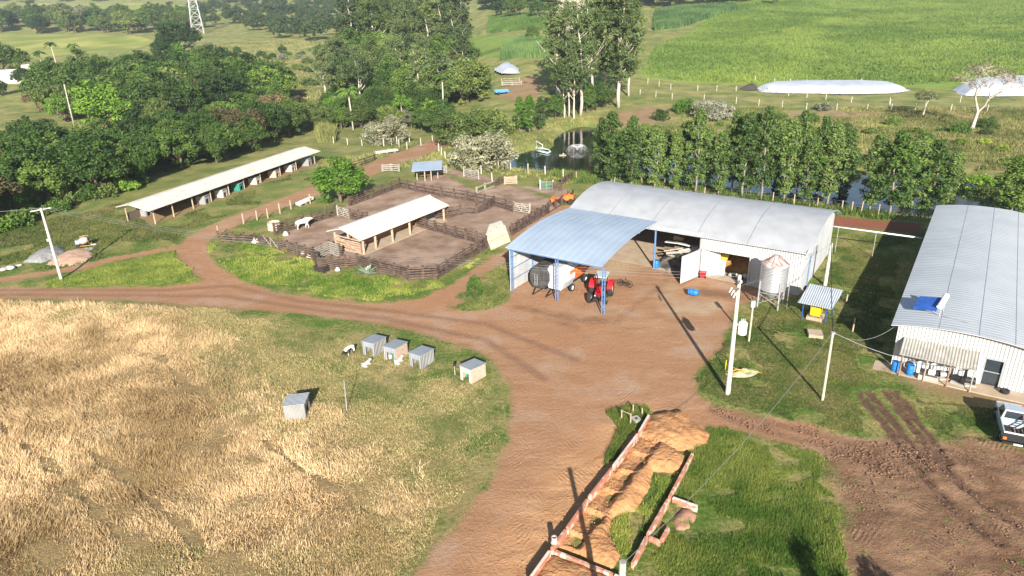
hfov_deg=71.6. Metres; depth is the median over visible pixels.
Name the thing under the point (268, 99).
spreading tree
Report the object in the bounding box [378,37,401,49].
broadleaf tree
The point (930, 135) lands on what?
bush
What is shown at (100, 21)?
broadleaf tree
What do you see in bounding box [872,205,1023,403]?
milking barn
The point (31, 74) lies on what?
broadleaf tree
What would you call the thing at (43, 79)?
broadleaf tree
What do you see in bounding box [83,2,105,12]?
broadleaf tree
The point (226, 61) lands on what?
broadleaf tree
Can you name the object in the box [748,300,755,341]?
meter post
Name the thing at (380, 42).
broadleaf tree
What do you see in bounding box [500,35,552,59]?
maize patch
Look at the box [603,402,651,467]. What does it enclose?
grass strip
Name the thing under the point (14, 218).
bush
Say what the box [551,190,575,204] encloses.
orange loader
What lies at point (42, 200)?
bush
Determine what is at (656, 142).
young gum tree
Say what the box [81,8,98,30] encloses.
broadleaf tree
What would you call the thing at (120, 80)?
broadleaf tree
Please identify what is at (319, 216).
board fence
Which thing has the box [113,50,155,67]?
broadleaf tree
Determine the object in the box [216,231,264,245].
board fence
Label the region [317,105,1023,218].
yellow rough grass
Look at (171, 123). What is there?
broadleaf tree
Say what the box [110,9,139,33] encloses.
broadleaf tree
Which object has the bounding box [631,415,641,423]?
concrete block
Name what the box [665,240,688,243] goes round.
loose sheet
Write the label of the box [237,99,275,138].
broadleaf tree
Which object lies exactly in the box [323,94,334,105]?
slender tree
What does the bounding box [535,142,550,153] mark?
floating boom
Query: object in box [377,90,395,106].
broadleaf tree
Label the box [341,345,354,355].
calf
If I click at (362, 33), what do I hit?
broadleaf tree
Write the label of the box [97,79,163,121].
broadleaf tree
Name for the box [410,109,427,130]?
broadleaf tree
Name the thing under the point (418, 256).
power line
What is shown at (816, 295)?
shelter
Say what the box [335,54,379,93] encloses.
slender tree
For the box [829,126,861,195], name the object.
young gum tree
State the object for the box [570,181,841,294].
warehouse
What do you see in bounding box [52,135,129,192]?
broadleaf tree
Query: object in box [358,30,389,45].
broadleaf tree
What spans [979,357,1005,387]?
door
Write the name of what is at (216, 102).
broadleaf tree
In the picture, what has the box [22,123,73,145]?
broadleaf tree
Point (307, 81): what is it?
bush
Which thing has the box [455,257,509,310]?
grass patch
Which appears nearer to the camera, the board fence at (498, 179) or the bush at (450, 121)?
the board fence at (498, 179)
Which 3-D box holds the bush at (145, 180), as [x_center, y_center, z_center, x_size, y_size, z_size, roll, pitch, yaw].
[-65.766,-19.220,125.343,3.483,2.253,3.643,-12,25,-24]
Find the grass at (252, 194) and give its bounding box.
[0,160,354,269]
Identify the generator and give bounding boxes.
[806,306,824,321]
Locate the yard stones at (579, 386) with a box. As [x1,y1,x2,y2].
[428,289,730,575]
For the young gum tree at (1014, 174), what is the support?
on the ground at (888, 406)
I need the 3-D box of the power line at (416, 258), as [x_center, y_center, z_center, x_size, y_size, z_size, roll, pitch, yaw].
[-17.954,-4.528,66.442,75.124,2.078,0.018,8,24,21]
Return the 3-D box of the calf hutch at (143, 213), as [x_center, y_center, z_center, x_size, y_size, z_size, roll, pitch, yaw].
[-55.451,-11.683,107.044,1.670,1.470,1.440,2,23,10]
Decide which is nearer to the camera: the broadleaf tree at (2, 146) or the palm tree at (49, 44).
the broadleaf tree at (2, 146)
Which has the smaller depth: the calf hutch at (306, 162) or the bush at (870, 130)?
the calf hutch at (306, 162)
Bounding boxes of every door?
[680,250,699,283]
[700,249,720,274]
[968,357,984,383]
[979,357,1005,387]
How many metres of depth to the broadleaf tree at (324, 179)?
108.34 m
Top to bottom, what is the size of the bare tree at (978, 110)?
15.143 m
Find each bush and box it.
[0,208,36,229]
[0,218,12,231]
[18,204,37,217]
[18,209,37,225]
[34,194,57,204]
[34,204,55,215]
[44,196,70,212]
[56,190,81,204]
[71,182,103,202]
[91,182,119,198]
[113,176,140,190]
[128,173,149,184]
[254,51,266,56]
[274,59,285,65]
[275,55,287,59]
[289,63,305,69]
[299,77,319,85]
[300,54,313,59]
[301,57,314,63]
[301,66,312,71]
[359,118,411,146]
[428,111,508,144]
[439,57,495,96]
[445,128,519,175]
[449,107,517,137]
[651,108,669,121]
[670,98,694,113]
[690,99,735,120]
[714,120,725,125]
[775,112,789,121]
[809,113,819,121]
[814,102,833,110]
[832,153,866,167]
[844,122,852,127]
[862,126,881,133]
[883,116,902,125]
[908,127,926,133]
[919,132,935,139]
[936,126,949,131]
[947,122,973,133]
[950,146,964,151]
[952,137,969,144]
[956,173,997,190]
[967,184,1012,201]
[970,116,1001,129]
[976,138,991,144]
[977,128,994,134]
[992,144,1009,150]
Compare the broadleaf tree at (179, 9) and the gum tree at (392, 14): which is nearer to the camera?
the gum tree at (392, 14)
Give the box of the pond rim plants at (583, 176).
[548,168,896,219]
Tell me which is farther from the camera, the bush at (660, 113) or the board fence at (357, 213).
the bush at (660, 113)
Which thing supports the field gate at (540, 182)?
on the ground at (888, 406)
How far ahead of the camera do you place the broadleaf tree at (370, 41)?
300.78 m
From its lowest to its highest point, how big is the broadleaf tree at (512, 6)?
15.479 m
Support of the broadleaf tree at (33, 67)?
on the ground at (888, 406)
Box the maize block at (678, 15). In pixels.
[652,1,738,30]
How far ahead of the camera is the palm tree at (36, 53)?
322.61 m
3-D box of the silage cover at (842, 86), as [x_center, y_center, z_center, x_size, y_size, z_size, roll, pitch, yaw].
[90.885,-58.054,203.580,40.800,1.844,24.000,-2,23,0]
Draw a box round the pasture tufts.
[97,38,328,128]
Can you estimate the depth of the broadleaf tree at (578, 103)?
186.41 m
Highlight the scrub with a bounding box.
[183,0,401,40]
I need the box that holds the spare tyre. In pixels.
[1004,425,1012,431]
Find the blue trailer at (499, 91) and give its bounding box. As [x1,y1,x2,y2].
[494,89,508,94]
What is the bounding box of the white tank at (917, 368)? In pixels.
[912,360,920,373]
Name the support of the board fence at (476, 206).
on the ground at (888, 406)
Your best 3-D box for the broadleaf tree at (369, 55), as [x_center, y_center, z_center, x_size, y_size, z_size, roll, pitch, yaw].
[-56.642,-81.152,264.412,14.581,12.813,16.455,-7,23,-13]
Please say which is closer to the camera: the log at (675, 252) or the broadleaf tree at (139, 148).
the log at (675, 252)
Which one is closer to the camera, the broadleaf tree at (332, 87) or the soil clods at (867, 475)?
the soil clods at (867, 475)
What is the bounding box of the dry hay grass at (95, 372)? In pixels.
[0,298,440,575]
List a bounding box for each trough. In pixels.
[296,196,313,205]
[314,264,328,273]
[374,148,397,153]
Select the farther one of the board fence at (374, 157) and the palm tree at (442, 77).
the palm tree at (442, 77)
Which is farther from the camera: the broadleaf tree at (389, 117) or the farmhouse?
the farmhouse
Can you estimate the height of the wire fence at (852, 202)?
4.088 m
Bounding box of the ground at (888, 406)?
[0,0,1023,575]
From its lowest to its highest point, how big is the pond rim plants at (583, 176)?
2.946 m
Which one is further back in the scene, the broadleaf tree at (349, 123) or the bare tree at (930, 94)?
the broadleaf tree at (349, 123)
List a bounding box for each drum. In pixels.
[654,259,658,268]
[688,288,698,295]
[891,360,899,371]
[905,363,914,375]
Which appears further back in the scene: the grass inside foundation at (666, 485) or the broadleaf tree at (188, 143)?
the broadleaf tree at (188, 143)
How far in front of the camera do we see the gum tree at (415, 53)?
211.51 m
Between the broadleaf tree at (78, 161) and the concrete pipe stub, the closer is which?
the concrete pipe stub
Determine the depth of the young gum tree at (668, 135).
112.03 m
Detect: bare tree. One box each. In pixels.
[914,89,941,113]
[949,56,1023,129]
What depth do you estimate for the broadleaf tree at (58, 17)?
596.97 m
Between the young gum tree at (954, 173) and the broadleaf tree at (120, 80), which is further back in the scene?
the broadleaf tree at (120, 80)
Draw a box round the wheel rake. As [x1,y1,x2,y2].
[617,277,632,287]
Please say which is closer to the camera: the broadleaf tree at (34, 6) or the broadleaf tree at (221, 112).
the broadleaf tree at (221, 112)
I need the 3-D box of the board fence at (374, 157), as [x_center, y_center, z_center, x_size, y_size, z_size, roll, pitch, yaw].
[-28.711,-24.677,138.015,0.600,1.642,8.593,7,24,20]
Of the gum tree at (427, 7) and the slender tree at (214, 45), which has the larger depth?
the slender tree at (214, 45)
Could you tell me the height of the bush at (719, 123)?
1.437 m
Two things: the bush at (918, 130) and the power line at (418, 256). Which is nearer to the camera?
the power line at (418, 256)
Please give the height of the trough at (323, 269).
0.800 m
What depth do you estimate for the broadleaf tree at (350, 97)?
196.70 m
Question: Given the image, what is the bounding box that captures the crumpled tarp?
[725,360,760,377]
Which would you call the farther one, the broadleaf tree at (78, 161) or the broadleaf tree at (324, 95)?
the broadleaf tree at (324, 95)
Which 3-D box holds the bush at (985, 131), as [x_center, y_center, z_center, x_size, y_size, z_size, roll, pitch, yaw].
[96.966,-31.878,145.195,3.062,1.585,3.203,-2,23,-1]
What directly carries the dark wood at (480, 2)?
on the ground at (888, 406)
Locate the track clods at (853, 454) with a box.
[711,405,955,480]
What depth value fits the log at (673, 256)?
81.92 m
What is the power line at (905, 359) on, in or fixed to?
attached to the utility pole at (827, 367)
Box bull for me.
[295,216,313,229]
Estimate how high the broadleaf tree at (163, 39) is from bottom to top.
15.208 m
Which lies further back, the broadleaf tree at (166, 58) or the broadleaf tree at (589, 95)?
the broadleaf tree at (166, 58)
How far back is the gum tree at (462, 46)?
247.98 m
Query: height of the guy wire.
1.712 m
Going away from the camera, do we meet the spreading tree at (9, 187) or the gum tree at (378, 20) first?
the spreading tree at (9, 187)
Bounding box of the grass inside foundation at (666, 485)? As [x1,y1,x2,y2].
[610,476,674,555]
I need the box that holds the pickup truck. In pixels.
[992,401,1023,446]
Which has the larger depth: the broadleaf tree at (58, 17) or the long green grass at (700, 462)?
the broadleaf tree at (58, 17)
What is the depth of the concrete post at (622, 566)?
30.39 m
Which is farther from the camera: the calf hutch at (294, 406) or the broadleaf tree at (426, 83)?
the broadleaf tree at (426, 83)
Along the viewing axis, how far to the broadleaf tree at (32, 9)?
610.38 m
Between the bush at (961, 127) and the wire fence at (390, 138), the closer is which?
the bush at (961, 127)
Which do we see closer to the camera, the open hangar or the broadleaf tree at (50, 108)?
the open hangar
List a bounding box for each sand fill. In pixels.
[537,555,605,575]
[558,437,684,569]
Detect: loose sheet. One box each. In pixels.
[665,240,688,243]
[679,246,698,253]
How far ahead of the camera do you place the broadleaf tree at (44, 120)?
151.70 m
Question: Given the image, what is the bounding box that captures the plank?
[664,247,682,251]
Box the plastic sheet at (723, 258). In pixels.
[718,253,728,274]
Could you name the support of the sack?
on the ground at (888, 406)
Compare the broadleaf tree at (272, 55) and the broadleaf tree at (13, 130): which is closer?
the broadleaf tree at (13, 130)
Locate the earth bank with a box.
[738,83,758,90]
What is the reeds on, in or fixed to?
on the ground at (888, 406)
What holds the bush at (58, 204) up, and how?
on the ground at (888, 406)
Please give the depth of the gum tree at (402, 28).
258.98 m
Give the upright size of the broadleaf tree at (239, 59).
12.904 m
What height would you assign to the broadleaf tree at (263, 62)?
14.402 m
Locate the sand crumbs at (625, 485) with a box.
[578,437,677,550]
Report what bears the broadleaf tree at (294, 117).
on the ground at (888, 406)
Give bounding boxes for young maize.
[486,11,549,32]
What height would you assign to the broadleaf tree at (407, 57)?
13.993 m
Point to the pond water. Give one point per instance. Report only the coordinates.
(569, 143)
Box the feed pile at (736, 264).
[725,254,749,274]
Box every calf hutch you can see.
[136,208,151,216]
[196,194,209,204]
[213,188,227,197]
[230,182,243,190]
[247,176,260,184]
[267,169,279,177]
[282,392,309,420]
[284,163,294,171]
[301,157,311,165]
[361,334,385,356]
[382,339,407,359]
[408,345,433,369]
[459,358,486,383]
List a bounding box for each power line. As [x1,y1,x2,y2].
[41,209,724,279]
[46,208,735,276]
[55,208,732,273]
[831,243,832,330]
[835,333,977,369]
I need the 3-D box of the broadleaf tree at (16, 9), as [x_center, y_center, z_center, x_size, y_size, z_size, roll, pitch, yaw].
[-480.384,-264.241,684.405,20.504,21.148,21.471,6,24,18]
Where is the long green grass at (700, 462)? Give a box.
[617,426,849,575]
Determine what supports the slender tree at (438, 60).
on the ground at (888, 406)
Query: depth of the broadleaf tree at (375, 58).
237.61 m
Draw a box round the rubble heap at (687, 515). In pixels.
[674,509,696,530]
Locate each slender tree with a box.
[202,41,217,49]
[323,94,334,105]
[328,39,357,59]
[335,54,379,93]
[391,95,412,122]
[415,49,463,79]
[421,98,436,109]
[549,59,581,117]
[556,57,591,117]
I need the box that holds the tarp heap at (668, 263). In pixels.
[659,250,685,272]
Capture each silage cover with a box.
[494,62,519,73]
[757,80,910,93]
[953,75,1023,95]
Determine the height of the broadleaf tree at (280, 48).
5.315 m
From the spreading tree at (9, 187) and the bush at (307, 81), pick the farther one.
the bush at (307, 81)
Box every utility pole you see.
[30,207,62,279]
[725,274,747,394]
[821,331,834,400]
[823,243,832,285]
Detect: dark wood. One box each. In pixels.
[476,0,634,8]
[649,0,743,6]
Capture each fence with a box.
[216,194,310,230]
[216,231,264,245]
[272,204,336,234]
[276,237,312,259]
[311,239,341,257]
[312,249,334,268]
[327,137,432,146]
[331,253,408,278]
[347,178,400,205]
[348,208,367,219]
[351,154,375,165]
[381,163,399,171]
[399,179,494,204]
[406,265,438,279]
[414,218,488,245]
[435,196,494,218]
[435,235,487,276]
[438,143,463,160]
[438,165,447,172]
[475,180,494,192]
[480,161,563,180]
[493,175,504,185]
[493,195,514,211]
[502,81,521,85]
[504,175,516,183]
[510,201,549,235]
[547,191,568,212]
[553,182,561,190]
[561,170,573,183]
[576,171,930,213]
[640,89,988,110]
[647,81,890,103]
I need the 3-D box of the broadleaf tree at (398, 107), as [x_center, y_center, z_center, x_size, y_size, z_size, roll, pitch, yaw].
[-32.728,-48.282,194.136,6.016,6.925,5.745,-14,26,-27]
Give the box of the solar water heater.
[913,293,949,315]
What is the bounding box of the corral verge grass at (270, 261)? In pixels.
[207,239,494,300]
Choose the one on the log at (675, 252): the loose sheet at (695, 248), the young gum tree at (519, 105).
the loose sheet at (695, 248)
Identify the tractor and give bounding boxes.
[587,270,614,303]
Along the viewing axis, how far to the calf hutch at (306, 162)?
136.97 m
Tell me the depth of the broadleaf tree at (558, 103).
171.86 m
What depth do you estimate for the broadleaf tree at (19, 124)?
151.78 m
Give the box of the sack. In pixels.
[6,265,14,269]
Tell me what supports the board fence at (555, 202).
on the ground at (888, 406)
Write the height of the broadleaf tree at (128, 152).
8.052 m
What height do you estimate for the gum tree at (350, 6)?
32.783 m
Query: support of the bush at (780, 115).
on the ground at (888, 406)
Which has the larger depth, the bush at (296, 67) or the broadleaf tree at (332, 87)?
the bush at (296, 67)
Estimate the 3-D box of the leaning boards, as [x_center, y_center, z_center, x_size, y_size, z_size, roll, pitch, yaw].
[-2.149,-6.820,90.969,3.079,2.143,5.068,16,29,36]
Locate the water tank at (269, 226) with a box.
[267,220,280,230]
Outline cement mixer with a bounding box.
[75,235,91,247]
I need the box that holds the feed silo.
[756,254,791,310]
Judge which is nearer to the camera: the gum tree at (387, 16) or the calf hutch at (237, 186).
the calf hutch at (237, 186)
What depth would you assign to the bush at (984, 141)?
136.98 m
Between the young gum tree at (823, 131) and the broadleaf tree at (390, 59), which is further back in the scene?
the broadleaf tree at (390, 59)
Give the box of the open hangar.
[505,208,657,314]
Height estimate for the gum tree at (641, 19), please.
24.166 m
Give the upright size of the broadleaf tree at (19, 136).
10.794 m
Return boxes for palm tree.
[31,50,46,61]
[43,42,56,62]
[52,75,75,124]
[63,43,82,57]
[333,87,360,129]
[430,73,455,98]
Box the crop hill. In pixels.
[643,0,1023,85]
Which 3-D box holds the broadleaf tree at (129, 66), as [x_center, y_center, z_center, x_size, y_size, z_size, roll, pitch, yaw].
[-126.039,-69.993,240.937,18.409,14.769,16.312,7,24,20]
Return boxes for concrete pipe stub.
[551,535,557,544]
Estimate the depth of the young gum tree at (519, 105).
161.01 m
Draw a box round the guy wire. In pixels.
[626,334,831,560]
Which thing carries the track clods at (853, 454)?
on the ground at (888, 406)
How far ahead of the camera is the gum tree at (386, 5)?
347.44 m
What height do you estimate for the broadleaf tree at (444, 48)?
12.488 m
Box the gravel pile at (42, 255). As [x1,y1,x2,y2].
[23,246,65,262]
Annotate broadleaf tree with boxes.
[0,7,16,28]
[0,14,8,32]
[0,41,32,69]
[0,80,7,95]
[0,125,22,137]
[0,125,48,149]
[0,128,21,140]
[0,129,13,142]
[0,135,30,161]
[0,141,68,199]
[0,184,35,210]
[3,2,25,22]
[5,11,18,26]
[6,114,48,130]
[9,66,27,81]
[16,159,77,201]
[17,6,42,18]
[17,66,59,92]
[20,62,71,114]
[21,61,66,81]
[21,129,60,149]
[22,0,44,11]
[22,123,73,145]
[24,11,51,31]
[25,15,48,33]
[28,56,75,71]
[35,118,61,128]
[39,128,116,185]
[41,3,65,23]
[41,141,67,187]
[42,93,75,121]
[52,7,71,20]
[52,75,96,119]
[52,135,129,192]
[57,14,73,31]
[59,10,85,32]
[60,47,97,75]
[63,122,94,132]
[68,79,133,127]
[69,62,94,81]
[74,71,98,83]
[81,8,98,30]
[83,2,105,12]
[85,9,109,30]
[85,54,113,64]
[86,116,134,138]
[87,59,110,74]
[87,140,140,184]
[92,11,115,32]
[95,68,138,113]
[97,70,146,117]
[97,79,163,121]
[103,23,120,31]
[105,132,128,174]
[106,3,128,14]
[109,59,154,73]
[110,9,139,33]
[110,142,148,175]
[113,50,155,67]
[115,106,157,133]
[116,55,138,65]
[118,134,158,178]
[123,8,134,24]
[123,122,150,138]
[128,140,154,172]
[130,19,146,32]
[130,70,141,77]
[132,6,156,30]
[132,134,163,171]
[137,65,153,78]
[138,69,194,112]
[139,94,174,118]
[140,1,161,21]
[142,48,160,60]
[143,5,159,26]
[144,54,175,73]
[148,118,199,164]
[149,32,177,52]
[149,110,178,120]
[153,19,202,53]
[153,43,181,60]
[153,60,187,72]
[153,109,183,120]
[154,3,165,14]
[154,48,188,66]
[154,127,201,168]
[157,12,170,23]
[159,1,182,13]
[161,9,189,26]
[161,78,205,114]
[163,42,194,58]
[170,61,205,75]
[174,5,197,25]
[179,112,225,155]
[182,10,197,27]
[188,107,224,123]
[189,46,206,55]
[189,56,211,65]
[193,56,227,73]
[193,78,225,107]
[195,127,232,162]
[198,70,249,104]
[198,124,228,157]
[201,100,225,107]
[202,44,238,59]
[202,106,232,121]
[204,101,240,111]
[207,122,243,159]
[218,56,232,64]
[220,60,266,101]
[225,122,234,150]
[226,84,255,100]
[227,56,236,65]
[228,52,259,73]
[229,91,254,105]
[230,57,256,66]
[231,116,270,151]
[232,46,241,53]
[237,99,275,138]
[244,65,298,93]
[245,88,272,102]
[247,58,297,92]
[253,102,289,141]
[264,82,289,98]
[267,52,275,59]
[272,104,307,137]
[277,44,286,52]
[278,97,305,132]
[301,100,322,123]
[309,106,334,124]
[309,108,322,123]
[309,155,369,202]
[317,91,336,105]
[323,57,357,90]
[325,84,346,96]
[326,61,365,93]
[327,98,349,126]
[332,106,348,128]
[335,94,359,104]
[337,27,364,41]
[338,27,365,47]
[338,101,360,126]
[345,95,368,107]
[345,99,373,127]
[346,48,384,59]
[348,52,372,59]
[356,36,378,47]
[357,64,379,91]
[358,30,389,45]
[361,87,383,104]
[361,99,392,124]
[362,75,373,89]
[362,84,375,94]
[365,44,376,52]
[367,63,405,91]
[371,48,393,68]
[373,82,396,95]
[376,37,389,48]
[376,104,404,122]
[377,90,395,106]
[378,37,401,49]
[379,54,407,72]
[384,114,396,123]
[386,63,419,94]
[389,60,400,91]
[389,98,402,109]
[392,49,411,63]
[400,82,422,106]
[402,98,423,111]
[402,110,417,127]
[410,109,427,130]
[411,64,450,97]
[416,35,442,51]
[419,100,451,130]
[420,87,449,107]
[427,35,447,56]
[431,26,456,40]
[437,99,456,113]
[440,57,491,104]
[441,41,449,54]
[444,33,482,59]
[450,75,473,103]
[452,53,462,61]
[465,275,483,303]
[490,0,509,13]
[502,0,527,14]
[525,24,539,36]
[527,0,550,15]
[545,93,564,118]
[569,81,589,105]
[577,82,596,112]
[591,79,610,109]
[602,81,615,105]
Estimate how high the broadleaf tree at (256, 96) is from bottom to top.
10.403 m
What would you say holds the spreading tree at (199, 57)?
on the ground at (888, 406)
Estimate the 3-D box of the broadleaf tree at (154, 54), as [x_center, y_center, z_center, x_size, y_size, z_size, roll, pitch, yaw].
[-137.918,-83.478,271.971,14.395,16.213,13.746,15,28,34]
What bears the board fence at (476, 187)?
on the ground at (888, 406)
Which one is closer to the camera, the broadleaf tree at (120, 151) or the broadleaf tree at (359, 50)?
the broadleaf tree at (120, 151)
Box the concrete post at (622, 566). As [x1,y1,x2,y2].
[618,558,626,575]
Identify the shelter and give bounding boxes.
[411,160,441,180]
[798,284,842,322]
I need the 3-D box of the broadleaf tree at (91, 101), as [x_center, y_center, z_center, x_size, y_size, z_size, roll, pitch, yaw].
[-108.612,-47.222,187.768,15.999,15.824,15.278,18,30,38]
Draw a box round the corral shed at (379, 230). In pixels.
[326,195,448,254]
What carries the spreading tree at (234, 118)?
on the ground at (888, 406)
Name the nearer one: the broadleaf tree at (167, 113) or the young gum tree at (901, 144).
the young gum tree at (901, 144)
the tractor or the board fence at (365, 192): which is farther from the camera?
the board fence at (365, 192)
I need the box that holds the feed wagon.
[546,260,587,296]
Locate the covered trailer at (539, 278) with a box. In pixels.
[530,258,556,294]
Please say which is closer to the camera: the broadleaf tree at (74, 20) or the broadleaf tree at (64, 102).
the broadleaf tree at (64, 102)
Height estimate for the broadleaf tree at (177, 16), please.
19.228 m
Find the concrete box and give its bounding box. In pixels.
[918,373,938,382]
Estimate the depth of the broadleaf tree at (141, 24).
537.99 m
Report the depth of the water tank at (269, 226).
98.50 m
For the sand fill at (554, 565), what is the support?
on the ground at (888, 406)
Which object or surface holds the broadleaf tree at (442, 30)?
on the ground at (888, 406)
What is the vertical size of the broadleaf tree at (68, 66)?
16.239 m
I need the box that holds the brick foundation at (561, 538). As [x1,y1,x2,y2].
[530,415,697,575]
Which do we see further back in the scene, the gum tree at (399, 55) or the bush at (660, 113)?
the gum tree at (399, 55)
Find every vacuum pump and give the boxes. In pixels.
[926,363,939,379]
[938,365,949,379]
[950,369,965,387]
[965,370,975,387]
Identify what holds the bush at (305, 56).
on the ground at (888, 406)
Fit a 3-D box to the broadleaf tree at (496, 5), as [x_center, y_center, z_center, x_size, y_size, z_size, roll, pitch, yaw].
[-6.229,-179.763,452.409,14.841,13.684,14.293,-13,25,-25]
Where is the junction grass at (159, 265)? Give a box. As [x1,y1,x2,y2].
[43,250,198,286]
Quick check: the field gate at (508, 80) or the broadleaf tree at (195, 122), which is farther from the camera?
the field gate at (508, 80)
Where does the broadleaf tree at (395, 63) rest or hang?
on the ground at (888, 406)
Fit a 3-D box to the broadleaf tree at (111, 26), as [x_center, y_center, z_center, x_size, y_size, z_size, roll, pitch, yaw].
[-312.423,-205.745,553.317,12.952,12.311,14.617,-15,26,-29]
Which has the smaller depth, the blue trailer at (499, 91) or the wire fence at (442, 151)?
the wire fence at (442, 151)
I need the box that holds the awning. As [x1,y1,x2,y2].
[898,337,979,391]
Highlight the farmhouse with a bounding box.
[0,68,27,83]
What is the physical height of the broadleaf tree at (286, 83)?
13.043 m
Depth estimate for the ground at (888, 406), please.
62.55 m
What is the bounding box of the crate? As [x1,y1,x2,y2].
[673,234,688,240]
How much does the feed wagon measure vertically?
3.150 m
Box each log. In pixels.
[666,250,694,254]
[667,254,681,259]
[674,239,696,244]
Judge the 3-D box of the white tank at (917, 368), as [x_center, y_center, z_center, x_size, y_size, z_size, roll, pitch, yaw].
[33.197,6.439,58.351,0.640,1.060,0.630,13,27,31]
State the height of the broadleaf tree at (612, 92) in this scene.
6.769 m
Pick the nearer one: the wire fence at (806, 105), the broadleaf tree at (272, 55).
the wire fence at (806, 105)
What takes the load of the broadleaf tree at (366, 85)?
on the ground at (888, 406)
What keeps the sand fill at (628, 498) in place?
on the ground at (888, 406)
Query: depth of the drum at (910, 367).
57.90 m
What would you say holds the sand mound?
on the ground at (888, 406)
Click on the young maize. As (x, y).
(507, 22)
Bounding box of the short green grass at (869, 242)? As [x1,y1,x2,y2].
[696,236,1021,443]
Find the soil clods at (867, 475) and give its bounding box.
[823,436,1023,575]
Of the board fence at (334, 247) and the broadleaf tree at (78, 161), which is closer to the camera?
the board fence at (334, 247)
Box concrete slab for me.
[807,329,822,338]
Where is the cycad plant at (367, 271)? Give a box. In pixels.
[358,264,375,275]
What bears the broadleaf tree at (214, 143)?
on the ground at (888, 406)
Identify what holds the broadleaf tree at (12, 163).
on the ground at (888, 406)
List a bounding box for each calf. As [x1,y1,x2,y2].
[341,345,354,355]
[362,358,371,367]
[394,355,403,364]
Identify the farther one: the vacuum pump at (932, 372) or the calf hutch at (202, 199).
the calf hutch at (202, 199)
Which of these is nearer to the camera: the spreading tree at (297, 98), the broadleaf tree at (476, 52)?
the spreading tree at (297, 98)
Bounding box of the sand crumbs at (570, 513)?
[492,425,705,574]
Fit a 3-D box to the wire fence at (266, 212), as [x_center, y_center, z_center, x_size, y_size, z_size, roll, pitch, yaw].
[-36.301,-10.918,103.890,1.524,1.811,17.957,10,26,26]
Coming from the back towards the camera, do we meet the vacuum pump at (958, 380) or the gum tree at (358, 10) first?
the gum tree at (358, 10)
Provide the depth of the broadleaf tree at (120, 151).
121.07 m
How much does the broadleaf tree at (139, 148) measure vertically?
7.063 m
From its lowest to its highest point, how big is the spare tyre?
0.200 m
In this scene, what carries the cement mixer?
on the ground at (888, 406)
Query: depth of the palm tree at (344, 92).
178.73 m
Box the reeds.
[314,118,336,142]
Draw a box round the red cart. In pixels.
[700,268,706,277]
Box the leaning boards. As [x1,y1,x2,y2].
[486,220,510,248]
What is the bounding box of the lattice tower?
[188,0,204,32]
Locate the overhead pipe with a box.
[833,226,921,255]
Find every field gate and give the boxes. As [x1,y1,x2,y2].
[261,233,278,248]
[336,205,350,217]
[463,167,478,178]
[501,77,519,84]
[514,202,530,213]
[539,179,553,189]
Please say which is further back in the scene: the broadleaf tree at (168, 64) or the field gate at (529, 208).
the broadleaf tree at (168, 64)
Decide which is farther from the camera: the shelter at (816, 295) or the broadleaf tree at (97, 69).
the broadleaf tree at (97, 69)
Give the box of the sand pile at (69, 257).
[46,248,93,266]
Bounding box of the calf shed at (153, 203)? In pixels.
[117,146,319,223]
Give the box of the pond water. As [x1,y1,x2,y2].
[504,127,1017,217]
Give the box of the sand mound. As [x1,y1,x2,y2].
[635,410,709,450]
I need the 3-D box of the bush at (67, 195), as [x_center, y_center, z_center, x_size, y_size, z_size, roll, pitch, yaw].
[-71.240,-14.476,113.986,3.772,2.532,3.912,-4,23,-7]
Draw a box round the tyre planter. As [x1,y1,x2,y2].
[1000,388,1009,394]
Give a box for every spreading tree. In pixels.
[0,175,23,195]
[20,91,43,111]
[27,83,63,114]
[45,2,73,10]
[52,84,97,118]
[73,5,99,12]
[141,67,195,111]
[160,69,220,110]
[168,61,203,69]
[182,54,219,64]
[184,80,206,107]
[220,107,266,146]
[249,92,288,130]
[286,95,307,102]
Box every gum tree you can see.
[304,40,335,91]
[324,35,353,66]
[330,0,367,37]
[336,14,358,34]
[352,0,380,30]
[352,2,371,32]
[357,0,392,36]
[363,9,391,33]
[377,0,392,33]
[382,32,404,56]
[385,14,404,37]
[388,48,409,63]
[389,0,416,34]
[389,6,408,31]
[391,18,417,52]
[393,20,416,52]
[404,42,430,82]
[405,22,421,35]
[409,0,426,34]
[409,0,440,38]
[410,33,434,55]
[413,9,433,34]
[425,0,463,36]
[437,0,472,37]
[442,2,469,37]
[447,27,474,58]
[453,13,473,40]
[511,96,525,130]
[521,95,536,132]
[530,1,576,97]
[533,96,548,130]
[543,0,572,54]
[554,0,587,95]
[558,32,581,116]
[561,1,610,115]
[567,0,604,53]
[577,0,615,85]
[579,0,630,85]
[591,117,610,179]
[593,0,647,107]
[594,111,626,180]
[612,139,627,181]
[615,8,647,95]
[617,115,645,183]
[632,123,653,182]
[642,126,669,186]
[658,129,672,184]
[666,129,686,188]
[673,120,699,185]
[681,107,713,191]
[700,129,717,188]
[708,130,734,193]
[724,110,750,189]
[726,112,761,197]
[743,112,764,193]
[749,105,781,197]
[765,119,788,188]
[774,116,804,201]
[786,109,814,190]
[791,134,827,203]
[810,115,832,192]
[816,121,851,204]
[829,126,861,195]
[859,132,892,208]
[871,130,923,215]
[896,135,936,207]
[913,137,955,209]
[936,151,968,204]
[990,154,1023,212]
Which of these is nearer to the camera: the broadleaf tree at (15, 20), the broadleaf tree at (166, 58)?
the broadleaf tree at (166, 58)
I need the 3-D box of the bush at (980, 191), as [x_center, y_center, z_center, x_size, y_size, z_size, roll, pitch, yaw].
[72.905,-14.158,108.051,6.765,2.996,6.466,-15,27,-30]

